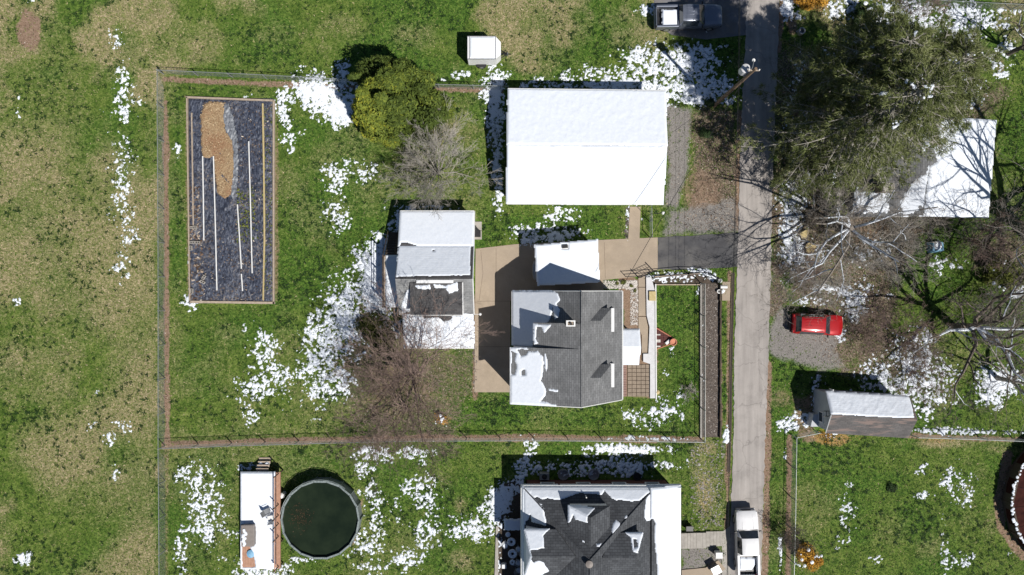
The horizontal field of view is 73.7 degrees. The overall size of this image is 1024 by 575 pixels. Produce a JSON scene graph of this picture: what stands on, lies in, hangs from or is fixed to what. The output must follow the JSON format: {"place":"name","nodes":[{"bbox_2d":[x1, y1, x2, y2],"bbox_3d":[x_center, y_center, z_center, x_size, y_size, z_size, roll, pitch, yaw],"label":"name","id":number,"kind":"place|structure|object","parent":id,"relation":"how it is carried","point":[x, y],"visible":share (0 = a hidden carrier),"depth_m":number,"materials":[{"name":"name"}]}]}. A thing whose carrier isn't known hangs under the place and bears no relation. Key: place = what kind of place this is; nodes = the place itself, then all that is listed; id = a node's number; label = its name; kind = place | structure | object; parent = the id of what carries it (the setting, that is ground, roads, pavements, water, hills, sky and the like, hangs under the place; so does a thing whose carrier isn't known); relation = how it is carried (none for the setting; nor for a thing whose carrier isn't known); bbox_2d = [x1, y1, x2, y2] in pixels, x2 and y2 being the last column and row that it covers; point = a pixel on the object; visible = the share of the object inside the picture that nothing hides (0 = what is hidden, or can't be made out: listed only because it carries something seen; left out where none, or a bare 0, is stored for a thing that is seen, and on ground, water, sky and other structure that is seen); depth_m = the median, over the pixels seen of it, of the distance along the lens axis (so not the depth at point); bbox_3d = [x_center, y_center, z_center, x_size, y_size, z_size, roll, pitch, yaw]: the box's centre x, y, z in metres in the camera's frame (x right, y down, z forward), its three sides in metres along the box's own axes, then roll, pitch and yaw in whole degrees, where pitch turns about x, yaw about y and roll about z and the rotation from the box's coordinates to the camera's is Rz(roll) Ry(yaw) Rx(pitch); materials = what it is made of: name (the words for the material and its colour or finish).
{"place":"outdoors","nodes":[
{"label":"outdoors","id":0,"kind":"place"},
{"bbox_2d":[0,0,1023,574],"bbox_3d":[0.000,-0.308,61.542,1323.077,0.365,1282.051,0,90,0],"label":"ground","id":1,"kind":"structure","parent":0,"point":[32,20],"depth_m":61.55,"materials":[{"name":"plant"}]},
{"bbox_2d":[156,70,165,449],"bbox_3d":[-31.312,-2.481,60.996,0.183,1.492,33.618,0,90,0],"label":"chain link fence","id":2,"kind":"object","parent":1,"relation":"on","point":[163,276],"visible":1,"depth_m":60.83,"materials":[{"name":"metal"}]},
{"bbox_2d":[158,449,165,574],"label":"chain link fence","id":3,"kind":"object","parent":1,"relation":"on","point":[163,550],"visible":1,"depth_m":60.67,"materials":[{"name":"metal"}]},
{"bbox_2d":[186,96,274,303],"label":"septic drain field","id":4,"kind":"structure","parent":1,"relation":"on","point":[226,213],"depth_m":61.38,"materials":[{"name":"gravel"}]},
{"bbox_2d":[189,186,204,300],"bbox_3d":[-28.318,-3.916,61.320,1.560,0.099,10.382,0,90,0],"label":"plant debris","id":5,"kind":"object","parent":4,"relation":"on","point":[198,235],"visible":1,"depth_m":61.33,"materials":[{"name":"brown plant"}]},
{"bbox_2d":[200,101,233,196],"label":"wood chips","id":6,"kind":"object","parent":4,"relation":"on","point":[218,146],"visible":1,"depth_m":61.27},
{"bbox_2d":[192,104,271,300],"bbox_3d":[-25.206,-7.619,61.330,7.396,0.100,17.728,0,90,0],"label":"plant debris","id":7,"kind":"object","parent":4,"relation":"on","point":[236,224],"visible":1,"depth_m":61.34,"materials":[{"name":"brown plant"}]},
{"bbox_2d":[241,457,283,572],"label":"pool deck","id":8,"kind":"structure","parent":1,"relation":"on","point":[248,561],"depth_m":60.44,"materials":[{"name":"brown wood"}]},
{"bbox_2d":[241,524,255,546],"bbox_3d":[-23.165,21.764,60.120,1.120,0.640,1.880,-1,90,0],"label":"storage box","id":9,"kind":"object","parent":8,"relation":"on","point":[250,530],"visible":0.94,"depth_m":59.80,"materials":[{"name":"beige plastic"}]},
{"bbox_2d":[240,472,275,568],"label":"deck snow","id":10,"kind":"structure","parent":8,"relation":"on","point":[256,494],"depth_m":60.30,"materials":[{"name":"snow"}]},
{"bbox_2d":[280,476,362,558],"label":"swimming pool","id":11,"kind":"structure","parent":1,"relation":"on","point":[333,505],"depth_m":60.49,"materials":[{"name":"green liquid"}]},
{"bbox_2d":[156,69,508,89],"bbox_3d":[-15.861,-18.460,60.996,31.180,1.491,0.228,3,90,0],"label":"chain link fence","id":12,"kind":"object","parent":1,"relation":"on","point":[334,79],"visible":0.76,"depth_m":60.67,"materials":[{"name":"metal"}]},
{"bbox_2d":[353,310,391,341],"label":"shrub","id":13,"kind":"object","parent":1,"relation":"on","point":[371,327],"visible":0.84,"depth_m":61.04,"materials":[{"name":"green plant"}]},
{"bbox_2d":[382,231,398,307],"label":"raised deck","id":14,"kind":"structure","parent":1,"relation":"on","point":[392,243],"depth_m":59.68,"materials":[{"name":"grey wood"}]},
{"bbox_2d":[385,255,397,307],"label":"deck snow","id":15,"kind":"structure","parent":14,"relation":"on","point":[391,264],"depth_m":59.12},
{"bbox_2d":[347,54,455,148],"bbox_3d":[-9.420,-15.691,57.490,9.324,8.499,7.562,0,90,0],"label":"conifer","id":16,"kind":"object","parent":1,"relation":"on","point":[393,96],"visible":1,"depth_m":56.08,"materials":[{"name":"green plant"}]},
{"bbox_2d":[331,340,476,501],"bbox_3d":[-8.909,11.748,57.085,11.342,9.310,12.792,22,90,0],"label":"bare tree","id":17,"kind":"object","parent":1,"relation":"on","point":[389,433],"visible":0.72,"depth_m":57.27,"materials":[{"name":"brown plant"}]},
{"bbox_2d":[321,269,505,485],"bbox_3d":[-8.741,6.980,54.588,13.734,14.304,15.583,20,90,0],"label":"bare tree","id":18,"kind":"object","parent":1,"relation":"on","point":[410,367],"visible":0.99,"depth_m":54.27,"materials":[{"name":"brown plant"}]},
{"bbox_2d":[158,437,704,448],"bbox_3d":[-7.104,13.762,60.996,48.459,1.492,0.523,-1,90,0],"label":"chain link fence","id":19,"kind":"object","parent":1,"relation":"on","point":[543,439],"visible":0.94,"depth_m":60.74,"materials":[{"name":"metal"}]},
{"bbox_2d":[395,210,474,348],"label":"workshop","id":20,"kind":"structure","parent":1,"relation":"on","point":[463,296],"depth_m":56.89,"materials":[{"name":"grey"}]},
{"bbox_2d":[396,246,470,276],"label":"roof snow","id":21,"kind":"structure","parent":20,"relation":"on","point":[428,261],"depth_m":57.38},
{"bbox_2d":[398,211,473,246],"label":"roof snow","id":22,"kind":"structure","parent":20,"relation":"on","point":[424,228],"depth_m":58.64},
{"bbox_2d":[403,313,474,347],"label":"roof snow","id":23,"kind":"structure","parent":20,"relation":"on","point":[467,319],"depth_m":58.75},
{"bbox_2d":[379,94,502,219],"bbox_3d":[-6.786,-10.633,57.754,10.522,7.973,9.551,-30,90,0],"label":"bare tree","id":24,"kind":"object","parent":1,"relation":"on","point":[435,171],"visible":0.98,"depth_m":57.64,"materials":[{"name":"grey plant"}]},
{"bbox_2d":[467,36,510,68],"bbox_3d":[-1.984,-20.873,60.455,3.800,2.170,2.440,0,90,0],"label":"box trailer","id":25,"kind":"object","parent":1,"relation":"on","point":[480,63],"visible":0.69,"depth_m":59.58,"materials":[{"name":"white metal"}]},
{"bbox_2d":[470,37,494,57],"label":"shed roof","id":26,"kind":"structure","parent":25,"relation":"on","point":[482,47],"depth_m":59.31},
{"bbox_2d":[498,479,521,574],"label":"patio","id":27,"kind":"structure","parent":1,"relation":"on","point":[514,515],"depth_m":61.48,"materials":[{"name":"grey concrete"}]},
{"bbox_2d":[0,0,1023,574],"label":"clover","id":28,"kind":"object","parent":1,"relation":"on","point":[506,408],"visible":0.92,"depth_m":61.49,"materials":[{"name":"plant"}]},
{"bbox_2d":[12,0,1023,574],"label":"snow patches","id":29,"kind":"object","parent":1,"relation":"on","point":[320,94],"visible":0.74,"depth_m":61.48,"materials":[{"name":"snow"}]},
{"bbox_2d":[12,0,1023,574],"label":"snow crumbs","id":30,"kind":"object","parent":1,"relation":"on","point":[548,242],"visible":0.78,"depth_m":61.51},
{"bbox_2d":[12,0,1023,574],"bbox_3d":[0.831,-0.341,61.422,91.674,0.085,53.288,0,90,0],"label":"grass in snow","id":31,"kind":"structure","parent":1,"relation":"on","point":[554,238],"depth_m":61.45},
{"bbox_2d":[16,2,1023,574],"bbox_3d":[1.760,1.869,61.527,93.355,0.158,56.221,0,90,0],"label":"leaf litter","id":32,"kind":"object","parent":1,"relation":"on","point":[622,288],"visible":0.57,"depth_m":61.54,"materials":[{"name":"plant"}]},
{"bbox_2d":[510,290,622,407],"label":"house","id":33,"kind":"structure","parent":1,"relation":"on","point":[580,342],"depth_m":55.12,"materials":[{"name":"grey"}]},
{"bbox_2d":[510,347,556,406],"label":"roof snow","id":34,"kind":"structure","parent":33,"relation":"on","point":[528,388],"depth_m":55.43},
{"bbox_2d":[512,290,559,346],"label":"roof snow","id":35,"kind":"structure","parent":33,"relation":"on","point":[530,308],"depth_m":57.30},
{"bbox_2d":[623,328,640,347],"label":"roof snow","id":36,"kind":"structure","parent":33,"relation":"on","point":[631,338],"depth_m":58.38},
{"bbox_2d":[623,347,640,364],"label":"roof snow","id":37,"kind":"structure","parent":33,"relation":"on","point":[631,356],"depth_m":58.37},
{"bbox_2d":[507,88,664,204],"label":"barn","id":38,"kind":"structure","parent":1,"relation":"on","point":[582,145],"depth_m":58.52,"materials":[{"name":"white"}]},
{"bbox_2d":[506,144,666,204],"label":"roof snow","id":39,"kind":"structure","parent":38,"relation":"on","point":[571,174],"depth_m":57.92,"materials":[{"name":"snow"}]},
{"bbox_2d":[506,89,667,145],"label":"roof snow","id":40,"kind":"structure","parent":38,"relation":"on","point":[584,117],"depth_m":57.90,"materials":[{"name":"snow"}]},
{"bbox_2d":[520,480,680,574],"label":"house","id":41,"kind":"structure","parent":1,"relation":"on","point":[566,550],"depth_m":56.20,"materials":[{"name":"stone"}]},
{"bbox_2d":[521,485,524,574],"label":"roof snow","id":42,"kind":"structure","parent":41,"relation":"on","point":[522,529],"depth_m":58.07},
{"bbox_2d":[524,491,545,525],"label":"roof snow","id":43,"kind":"structure","parent":41,"relation":"on","point":[534,509],"depth_m":57.54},
{"bbox_2d":[524,528,549,550],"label":"roof snow","id":44,"kind":"structure","parent":41,"relation":"on","point":[535,537],"depth_m":56.04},
{"bbox_2d":[525,560,548,574],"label":"roof snow","id":45,"kind":"structure","parent":41,"relation":"on","point":[537,568],"depth_m":55.99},
{"bbox_2d":[526,489,650,501],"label":"roof snow","id":46,"kind":"structure","parent":41,"relation":"on","point":[631,495],"depth_m":57.77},
{"bbox_2d":[521,484,680,488],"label":"roof snow","id":47,"kind":"structure","parent":41,"relation":"on","point":[588,487],"depth_m":58.15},
{"bbox_2d":[651,485,680,574],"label":"roof snow","id":48,"kind":"structure","parent":41,"relation":"on","point":[665,508],"depth_m":57.89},
{"bbox_2d":[603,280,637,324],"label":"pebbles","id":49,"kind":"object","parent":1,"relation":"on","point":[626,287],"visible":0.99,"depth_m":61.49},
{"bbox_2d":[628,207,640,240],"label":"path","id":50,"kind":"structure","parent":1,"relation":"on","point":[634,224],"depth_m":61.50,"materials":[{"name":"concrete"}]},
{"bbox_2d":[628,364,649,396],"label":"paver patio","id":51,"kind":"structure","parent":1,"relation":"on","point":[638,382],"depth_m":61.47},
{"bbox_2d":[638,276,647,353],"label":"entrance walk","id":52,"kind":"structure","parent":1,"relation":"on","point":[642,324],"depth_m":61.47,"materials":[{"name":"concrete"}]},
{"bbox_2d":[643,277,656,399],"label":"retaining wall","id":53,"kind":"structure","parent":1,"relation":"on","point":[650,357],"depth_m":61.32,"materials":[{"name":"white"}]},
{"bbox_2d":[651,273,717,284],"bbox_3d":[15.538,-0.744,61.455,6.051,0.270,1.077,0,90,0],"label":"corner bed","id":54,"kind":"object","parent":1,"relation":"on","point":[697,280],"visible":0.78,"depth_m":61.49,"materials":[{"name":"snow"}]},
{"bbox_2d":[681,531,721,548],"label":"plank walk","id":55,"kind":"structure","parent":1,"relation":"on","point":[690,540],"depth_m":61.33,"materials":[{"name":"beige wood"}]},
{"bbox_2d":[700,283,705,437],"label":"retaining wall","id":56,"kind":"structure","parent":1,"relation":"on","point":[701,360],"depth_m":61.34,"materials":[{"name":"grey concrete"}]},
{"bbox_2d":[682,560,724,574],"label":"patio","id":57,"kind":"structure","parent":1,"relation":"on","point":[702,571],"depth_m":61.45,"materials":[{"name":"concrete"}]},
{"bbox_2d":[702,283,705,442],"bbox_3d":[17.085,6.685,60.996,0.147,1.492,14.117,0,90,0],"label":"chain link fence","id":58,"kind":"object","parent":1,"relation":"on","point":[703,318],"visible":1,"depth_m":60.48,"materials":[{"name":"metal"}]},
{"bbox_2d":[691,440,725,529],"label":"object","id":59,"kind":"object","parent":1,"relation":"on","point":[702,487],"visible":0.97,"depth_m":61.52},
{"bbox_2d":[702,284,718,436],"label":"soil","id":60,"kind":"structure","parent":1,"relation":"on","point":[711,416],"depth_m":61.48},
{"bbox_2d":[703,284,719,436],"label":"bed stones","id":61,"kind":"object","parent":60,"relation":"on","point":[714,398],"visible":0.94,"depth_m":61.47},
{"bbox_2d":[719,284,721,437],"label":"retaining wall","id":62,"kind":"structure","parent":1,"relation":"on","point":[720,364],"depth_m":61.21,"materials":[{"name":"grey wood"}]},
{"bbox_2d":[727,273,734,471],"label":"kerb","id":63,"kind":"structure","parent":1,"relation":"on","point":[730,376],"depth_m":61.48,"materials":[{"name":"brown concrete"}]},
{"bbox_2d":[713,58,759,106],"bbox_3d":[18.176,-16.917,56.490,1.060,10.700,1.353,0,90,0],"label":"utility pole","id":64,"kind":"object","parent":1,"relation":"on","point":[744,69],"visible":1,"depth_m":53.05,"materials":[{"name":"brown wood"}]},
{"bbox_2d":[789,438,797,574],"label":"chain link fence","id":65,"kind":"object","parent":1,"relation":"on","point":[794,451],"visible":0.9,"depth_m":60.70,"materials":[{"name":"metal"}]},
{"bbox_2d":[776,244,827,293],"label":"bare shrub","id":66,"kind":"object","parent":1,"relation":"on","point":[818,267],"visible":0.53,"depth_m":59.51,"materials":[{"name":"brown plant"}]},
{"bbox_2d":[778,515,826,563],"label":"bare shrub","id":67,"kind":"object","parent":1,"relation":"on","point":[786,537],"visible":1,"depth_m":59.95,"materials":[{"name":"brown plant"}]},
{"bbox_2d":[796,542,823,571],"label":"shrub","id":68,"kind":"object","parent":1,"relation":"on","point":[811,562],"visible":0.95,"depth_m":60.64,"materials":[{"name":"orange plant"}]},
{"bbox_2d":[768,115,860,209],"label":"pine tree","id":69,"kind":"object","parent":1,"relation":"on","point":[781,193],"visible":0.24,"depth_m":58.65,"materials":[{"name":"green plant"}]},
{"bbox_2d":[790,202,839,236],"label":"bare shrub","id":70,"kind":"object","parent":1,"relation":"on","point":[809,224],"visible":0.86,"depth_m":60.01,"materials":[{"name":"brown plant"}]},
{"bbox_2d":[792,255,854,308],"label":"bare shrub","id":71,"kind":"object","parent":1,"relation":"on","point":[821,281],"visible":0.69,"depth_m":59.77,"materials":[{"name":"brown plant"}]},
{"bbox_2d":[784,185,870,240],"bbox_3d":[28.023,-7.228,59.816,7.854,3.849,6.554,0,90,0],"label":"bare shrub","id":72,"kind":"object","parent":1,"relation":"on","point":[831,211],"visible":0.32,"depth_m":59.46,"materials":[{"name":"brown plant"}]},
{"bbox_2d":[735,45,971,218],"bbox_3d":[26.215,-12.783,51.959,14.611,19.761,13.884,21,90,0],"label":"pine tree","id":73,"kind":"object","parent":1,"relation":"on","point":[911,115],"visible":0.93,"depth_m":48.32,"materials":[{"name":"green plant"}]},
{"bbox_2d":[806,388,917,437],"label":"shed","id":74,"kind":"structure","parent":1,"relation":"on","point":[821,416],"depth_m":58.48,"materials":[{"name":"grey"}]},
{"bbox_2d":[826,391,913,417],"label":"roof snow","id":75,"kind":"structure","parent":74,"relation":"on","point":[867,404],"depth_m":58.23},
{"bbox_2d":[778,0,948,155],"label":"pine tree","id":76,"kind":"object","parent":1,"relation":"on","point":[858,54],"visible":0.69,"depth_m":47.36,"materials":[{"name":"green plant"}]},
{"bbox_2d":[751,165,977,332],"bbox_3d":[27.584,-3.034,54.741,17.338,13.997,13.346,0,90,0],"label":"bare tree","id":77,"kind":"object","parent":1,"relation":"on","point":[848,228],"visible":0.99,"depth_m":54.66,"materials":[{"name":"grey plant"}]},
{"bbox_2d":[834,217,907,284],"bbox_3d":[31.440,-3.905,59.247,6.604,4.986,6.389,13,90,0],"label":"bare shrub","id":78,"kind":"object","parent":1,"relation":"on","point":[872,261],"visible":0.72,"depth_m":59.24,"materials":[{"name":"brown plant"}]},
{"bbox_2d":[846,308,895,360],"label":"bare shrub","id":79,"kind":"object","parent":1,"relation":"on","point":[865,336],"visible":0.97,"depth_m":60.14,"materials":[{"name":"brown plant"}]},
{"bbox_2d":[843,279,926,341],"bbox_3d":[32.704,1.564,59.649,4.725,4.182,6.006,38,90,0],"label":"bare shrub","id":80,"kind":"object","parent":1,"relation":"on","point":[880,314],"visible":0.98,"depth_m":59.65,"materials":[{"name":"brown plant"}]},
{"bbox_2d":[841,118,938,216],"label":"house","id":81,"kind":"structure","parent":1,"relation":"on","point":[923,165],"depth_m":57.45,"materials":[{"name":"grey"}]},
{"bbox_2d":[853,134,930,216],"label":"roof snow","id":82,"kind":"structure","parent":81,"relation":"on","point":[914,200],"depth_m":57.27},
{"bbox_2d":[923,117,996,217],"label":"roof snow","id":83,"kind":"structure","parent":81,"relation":"on","point":[960,171],"depth_m":57.60,"materials":[{"name":"snow"}]},
{"bbox_2d":[860,298,952,367],"bbox_3d":[35.063,4.908,59.606,5.777,4.268,6.468,39,90,0],"label":"bare shrub","id":84,"kind":"object","parent":1,"relation":"on","point":[915,336],"visible":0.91,"depth_m":59.35,"materials":[{"name":"brown plant"}]},
{"bbox_2d":[809,14,1007,178],"bbox_3d":[30.994,-15.320,53.721,13.216,16.238,12.373,-24,90,0],"label":"pine tree","id":85,"kind":"object","parent":1,"relation":"on","point":[961,47],"visible":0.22,"depth_m":47.93,"materials":[{"name":"green plant"}]},
{"bbox_2d":[867,216,955,281],"bbox_3d":[34.318,-4.620,59.575,7.912,4.330,6.308,-40,90,0],"label":"bare shrub","id":86,"kind":"object","parent":1,"relation":"on","point":[893,250],"visible":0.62,"depth_m":59.31,"materials":[{"name":"brown plant"}]},
{"bbox_2d":[881,217,956,262],"bbox_3d":[35.122,-5.179,59.627,6.719,4.226,6.506,0,90,0],"label":"bare shrub","id":87,"kind":"object","parent":1,"relation":"on","point":[937,218],"visible":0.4,"depth_m":59.27,"materials":[{"name":"brown plant"}]},
{"bbox_2d":[887,0,953,26],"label":"bare shrub","id":88,"kind":"object","parent":1,"relation":"on","point":[929,5],"visible":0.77,"depth_m":59.20,"materials":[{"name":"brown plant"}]},
{"bbox_2d":[883,345,964,409],"bbox_3d":[35.743,7.624,59.099,5.744,5.282,5.797,15,90,0],"label":"bare shrub","id":89,"kind":"object","parent":1,"relation":"on","point":[932,375],"visible":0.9,"depth_m":59.28,"materials":[{"name":"brown plant"}]},
{"bbox_2d":[901,16,991,123],"bbox_3d":[35.266,-17.911,57.209,10.518,9.262,9.856,38,90,0],"label":"pine tree","id":90,"kind":"object","parent":1,"relation":"on","point":[941,26],"visible":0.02,"depth_m":54.67,"materials":[{"name":"green plant"}]},
{"bbox_2d":[915,182,992,256],"bbox_3d":[38.622,-6.154,59.532,7.897,4.416,5.740,19,90,0],"label":"bare shrub","id":91,"kind":"object","parent":1,"relation":"on","point":[957,229],"visible":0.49,"depth_m":59.52,"materials":[{"name":"brown plant"}]},
{"bbox_2d":[893,207,1023,431],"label":"bare tree","id":92,"kind":"object","parent":1,"relation":"on","point":[976,324],"visible":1,"depth_m":55.48,"materials":[{"name":"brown plant"}]},
{"bbox_2d":[945,195,1023,275],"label":"bare shrub","id":93,"kind":"object","parent":1,"relation":"on","point":[976,241],"visible":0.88,"depth_m":58.98,"materials":[{"name":"brown plant"}]},
{"bbox_2d":[947,297,1023,432],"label":"bare tree","id":94,"kind":"object","parent":1,"relation":"on","point":[997,377],"visible":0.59,"depth_m":58.28,"materials":[{"name":"grey plant"}]},
{"bbox_2d":[963,111,1023,287],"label":"bare tree","id":95,"kind":"object","parent":1,"relation":"on","point":[1022,238],"visible":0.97,"depth_m":53.14,"materials":[{"name":"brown plant"}]},
{"bbox_2d":[971,280,1023,359],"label":"bare shrub","id":96,"kind":"object","parent":1,"relation":"on","point":[1022,310],"visible":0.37,"depth_m":59.16,"materials":[{"name":"brown plant"}]},
{"bbox_2d":[973,177,1023,251],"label":"bare shrub","id":97,"kind":"object","parent":1,"relation":"on","point":[1007,200],"visible":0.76,"depth_m":59.62,"materials":[{"name":"brown plant"}]},
{"bbox_2d":[982,254,1018,285],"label":"shrub","id":98,"kind":"object","parent":1,"relation":"on","point":[988,277],"visible":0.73,"depth_m":60.47,"materials":[{"name":"green plant"}]},
{"bbox_2d":[1001,450,1023,548],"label":"covered pool","id":99,"kind":"structure","parent":1,"relation":"on","point":[1014,468],"depth_m":60.62,"materials":[{"name":"plastic"}]},
{"bbox_2d":[474,237,657,391],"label":"driveway","id":100,"kind":"structure","parent":0,"point":[506,270],"depth_m":61.51,"materials":[{"name":"concrete"}]},
{"bbox_2d":[534,239,599,285],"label":"roof snow","id":101,"kind":"structure","parent":0,"point":[576,262],"depth_m":58.64,"materials":[{"name":"snow"}]},
{"bbox_2d":[658,232,737,269],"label":"driveway","id":102,"kind":"structure","parent":0,"point":[705,251],"depth_m":61.51,"materials":[{"name":"asphalt"}]},
{"bbox_2d":[654,0,746,38],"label":"driveway","id":103,"kind":"structure","parent":0,"point":[734,13],"depth_m":61.52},
{"bbox_2d":[654,1,721,31],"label":"pickup truck","id":104,"kind":"object","parent":103,"relation":"on","point":[707,17],"visible":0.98,"depth_m":60.32,"materials":[{"name":"grey paint"}]},
{"bbox_2d":[661,9,677,24],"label":"snow","id":105,"kind":"structure","parent":104,"relation":"in","point":[668,17],"depth_m":60.40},
{"bbox_2d":[722,526,730,574],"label":"pavement","id":106,"kind":"structure","parent":0,"point":[725,532],"depth_m":61.50,"materials":[{"name":"grey concrete"}]},
{"bbox_2d":[663,104,835,359],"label":"gravel","id":107,"kind":"structure","parent":0,"point":[719,233],"depth_m":61.54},
{"bbox_2d":[789,312,842,337],"bbox_3d":[27.171,3.290,60.661,4.620,1.717,2.240,3,90,0],"label":"parked car","id":108,"kind":"object","parent":107,"relation":"on","point":[799,323],"visible":0.98,"depth_m":60.22,"materials":[{"name":"red paint"}]},
{"bbox_2d":[730,0,779,574],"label":"road","id":109,"kind":"structure","parent":0,"point":[751,356],"depth_m":61.51,"materials":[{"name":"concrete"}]},
{"bbox_2d":[732,508,761,574],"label":"pickup truck","id":110,"kind":"object","parent":109,"relation":"on","point":[746,527],"visible":0.99,"depth_m":60.32,"materials":[{"name":"white paint"}]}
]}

